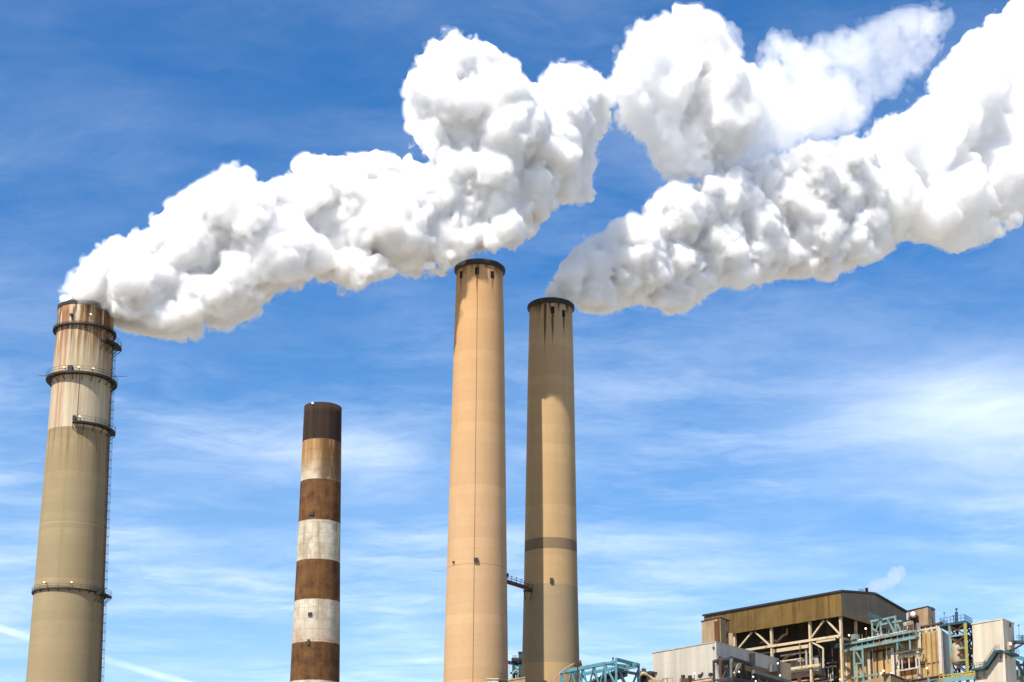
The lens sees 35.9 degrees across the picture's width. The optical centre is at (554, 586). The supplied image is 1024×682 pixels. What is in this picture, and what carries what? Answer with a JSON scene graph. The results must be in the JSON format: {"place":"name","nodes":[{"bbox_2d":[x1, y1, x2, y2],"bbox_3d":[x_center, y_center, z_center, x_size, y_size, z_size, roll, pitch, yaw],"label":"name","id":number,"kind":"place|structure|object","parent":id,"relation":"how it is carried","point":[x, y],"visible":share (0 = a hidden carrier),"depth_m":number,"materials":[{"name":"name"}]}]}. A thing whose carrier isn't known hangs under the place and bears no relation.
{"place":"outdoors","nodes":[
{"label":"outdoors","id":0,"kind":"place"},
{"bbox_2d":[0,0,1023,681],"label":"sky","id":1,"kind":"structure","parent":0,"point":[784,239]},
{"bbox_2d":[508,652,521,678],"bbox_3d":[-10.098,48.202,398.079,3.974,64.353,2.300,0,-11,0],"label":"pipe tower","id":2,"kind":"structure","parent":0,"point":[516,663],"depth_m":403.22,"materials":[{"name":"teal metal"}]},
{"bbox_2d":[939,608,979,681],"bbox_3d":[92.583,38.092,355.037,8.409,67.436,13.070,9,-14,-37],"label":"lattice tower","id":3,"kind":"structure","parent":0,"point":[960,648],"depth_m":358.04,"materials":[{"name":"metal"}]},
{"bbox_2d":[971,618,1016,681],"bbox_3d":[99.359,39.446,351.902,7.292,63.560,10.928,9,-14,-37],"label":"stair tower","id":4,"kind":"structure","parent":0,"point":[989,635],"depth_m":353.62,"materials":[{"name":"white metal"}]},
{"bbox_2d":[970,645,1018,670],"bbox_3d":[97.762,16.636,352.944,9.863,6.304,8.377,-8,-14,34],"label":"outdoor stair","id":5,"kind":"object","parent":4,"relation":"on","point":[990,659],"visible":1,"depth_m":351.85,"materials":[{"name":"teal metal"}]},
{"bbox_2d":[1007,624,1023,650],"bbox_3d":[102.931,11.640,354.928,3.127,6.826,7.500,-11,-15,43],"label":"side platform","id":6,"kind":"structure","parent":4,"relation":"attached to","point":[1014,642],"depth_m":354.92,"materials":[{"name":"teal paint"}]},
{"bbox_2d":[1016,656,1023,681],"bbox_3d":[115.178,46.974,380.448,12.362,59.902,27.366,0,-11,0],"label":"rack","id":7,"kind":"structure","parent":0,"point":[1020,673],"depth_m":376.54,"materials":[{"name":"teal metal"}]},
{"label":"ground","id":8,"kind":"structure","parent":0,"visible":0},
{"bbox_2d":[26,299,126,681],"bbox_3d":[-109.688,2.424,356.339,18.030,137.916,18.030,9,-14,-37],"label":"chimney stack","id":9,"kind":"object","parent":8,"relation":"on","point":[70,596],"visible":1,"depth_m":355.12,"materials":[{"name":"beige concrete"}]},
{"bbox_2d":[290,402,341,681],"bbox_3d":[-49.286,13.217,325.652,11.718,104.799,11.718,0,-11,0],"label":"chimney stack","id":10,"kind":"object","parent":8,"relation":"on","point":[315,653],"visible":1,"depth_m":326.12,"materials":[{"name":"concrete"}]},
{"bbox_2d":[443,258,508,681],"bbox_3d":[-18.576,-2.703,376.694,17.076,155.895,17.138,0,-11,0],"label":"chimney stack","id":11,"kind":"object","parent":8,"relation":"on","point":[476,638],"visible":1,"depth_m":375.40,"materials":[{"name":"beige concrete"}]},
{"bbox_2d":[507,576,532,599],"bbox_3d":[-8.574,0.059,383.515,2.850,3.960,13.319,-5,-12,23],"label":"catwalk","id":12,"kind":"object","parent":11,"relation":"attached to","point":[527,588],"visible":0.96,"depth_m":384.15,"materials":[{"name":"orange metal"}]},
{"bbox_2d":[486,678,499,681],"bbox_3d":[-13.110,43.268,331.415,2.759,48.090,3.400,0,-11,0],"label":"control hut","id":13,"kind":"object","parent":8,"relation":"on","point":[492,679],"visible":0.9,"depth_m":334.53,"materials":[{"name":"beige paint"}]},
{"bbox_2d":[499,673,507,681],"bbox_3d":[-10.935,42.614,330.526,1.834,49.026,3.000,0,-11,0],"label":"railed platform","id":14,"kind":"structure","parent":8,"relation":"on","point":[501,680],"depth_m":333.52,"materials":[{"name":"metal"}]},
{"bbox_2d":[507,677,546,681],"bbox_3d":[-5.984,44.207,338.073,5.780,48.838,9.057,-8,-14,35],"label":"concrete base","id":15,"kind":"object","parent":8,"relation":"on","point":[524,679],"visible":1,"depth_m":339.63,"materials":[{"name":"beige concrete"}]},
{"bbox_2d":[522,297,579,681],"bbox_3d":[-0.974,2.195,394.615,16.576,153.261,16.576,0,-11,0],"label":"chimney stack","id":16,"kind":"object","parent":8,"relation":"on","point":[550,646],"visible":0.98,"depth_m":394.19,"materials":[{"name":"concrete"}]},
{"bbox_2d":[553,660,581,681],"bbox_3d":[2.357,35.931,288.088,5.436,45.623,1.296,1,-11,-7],"label":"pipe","id":17,"kind":"object","parent":8,"relation":"on","point":[577,663],"visible":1,"depth_m":292.19,"materials":[{"name":"metal"}]},
{"bbox_2d":[560,657,639,681],"bbox_3d":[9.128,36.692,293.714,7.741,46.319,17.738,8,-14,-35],"label":"conveyor gantry","id":18,"kind":"object","parent":8,"relation":"on","point":[621,671],"visible":0.98,"depth_m":293.58,"materials":[{"name":"teal metal"}]},
{"bbox_2d":[637,667,663,681],"bbox_3d":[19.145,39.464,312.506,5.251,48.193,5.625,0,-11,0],"label":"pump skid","id":19,"kind":"object","parent":8,"relation":"on","point":[647,676],"visible":0.85,"depth_m":316.47,"materials":[{"name":"metal"}]},
{"bbox_2d":[662,677,712,681],"bbox_3d":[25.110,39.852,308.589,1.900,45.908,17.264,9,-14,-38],"label":"pipe run","id":20,"kind":"object","parent":8,"relation":"on","point":[698,680],"visible":0.79,"depth_m":310.07,"materials":[{"name":"beige metal"}]},
{"bbox_2d":[701,617,732,645],"bbox_3d":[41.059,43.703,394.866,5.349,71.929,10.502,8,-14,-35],"label":"stair tower","id":21,"kind":"structure","parent":8,"relation":"on","point":[715,629],"depth_m":398.45,"materials":[{"name":"beige metal"}]},
{"bbox_2d":[652,641,790,681],"bbox_3d":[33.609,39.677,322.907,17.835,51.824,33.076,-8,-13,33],"label":"turbine hall","id":22,"kind":"structure","parent":8,"relation":"on","point":[677,663],"depth_m":317.61,"materials":[{"name":"white paint"}]},
{"bbox_2d":[712,653,790,681],"bbox_3d":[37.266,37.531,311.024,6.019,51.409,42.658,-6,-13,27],"label":"steel frame","id":23,"kind":"object","parent":8,"relation":"on","point":[725,673],"visible":1,"depth_m":313.41,"materials":[{"name":"beige paint"}]},
{"bbox_2d":[702,590,907,681],"bbox_3d":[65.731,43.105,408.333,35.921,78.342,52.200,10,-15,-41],"label":"boiler house","id":24,"kind":"structure","parent":8,"relation":"on","point":[803,635],"depth_m":398.02,"materials":[{"name":"beige paint"}]},
{"bbox_2d":[852,646,879,681],"bbox_3d":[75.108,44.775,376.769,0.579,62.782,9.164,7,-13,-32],"label":"pipe trestle","id":25,"kind":"object","parent":8,"relation":"on","point":[862,676],"visible":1,"depth_m":383.24,"materials":[{"name":"teal paint"}]},
{"bbox_2d":[816,626,953,681],"bbox_3d":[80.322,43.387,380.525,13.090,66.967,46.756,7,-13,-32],"label":"precipitator","id":26,"kind":"object","parent":8,"relation":"on","point":[929,657],"visible":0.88,"depth_m":372.89,"materials":[{"name":"beige paint"}]},
{"bbox_2d":[834,624,922,679],"bbox_3d":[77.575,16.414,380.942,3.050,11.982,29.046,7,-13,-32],"label":"pipe rack","id":27,"kind":"object","parent":26,"relation":"attached to","point":[877,640],"visible":0.96,"depth_m":378.69,"materials":[{"name":"teal metal"}]},
{"bbox_2d":[867,613,902,636],"bbox_3d":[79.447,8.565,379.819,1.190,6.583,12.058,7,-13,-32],"label":"hoist gantry","id":28,"kind":"object","parent":27,"relation":"on","point":[886,621],"visible":1,"depth_m":379.89,"materials":[{"name":"teal metal"}]},
{"bbox_2d":[903,611,918,641],"bbox_3d":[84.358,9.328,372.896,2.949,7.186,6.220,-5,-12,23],"label":"drum","id":29,"kind":"object","parent":27,"relation":"on","point":[913,617],"visible":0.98,"depth_m":373.16,"materials":[{"name":"white metal"}]},
{"bbox_2d":[916,622,941,647],"bbox_3d":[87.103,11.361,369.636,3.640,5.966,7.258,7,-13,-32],"label":"header pipe","id":30,"kind":"object","parent":26,"relation":"on","point":[919,628],"visible":0.9,"depth_m":369.89,"materials":[{"name":"white metal"}]},
{"bbox_2d":[866,673,904,681],"bbox_3d":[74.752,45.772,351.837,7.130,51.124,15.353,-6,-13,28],"label":"duct box","id":31,"kind":"object","parent":8,"relation":"on","point":[888,677],"visible":1,"depth_m":350.97,"materials":[{"name":"beige metal"}]},
{"bbox_2d":[907,606,935,632],"bbox_3d":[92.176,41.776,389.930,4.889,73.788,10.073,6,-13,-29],"label":"stair tower","id":32,"kind":"structure","parent":8,"relation":"on","point":[926,614],"depth_m":393.10,"materials":[{"name":"beige metal"}]},
{"bbox_2d":[905,675,940,681],"bbox_3d":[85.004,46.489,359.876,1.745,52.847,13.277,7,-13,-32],"label":"pipe cluster","id":33,"kind":"object","parent":8,"relation":"on","point":[930,679],"visible":0.9,"depth_m":363.17,"materials":[{"name":"metal"}]}
]}

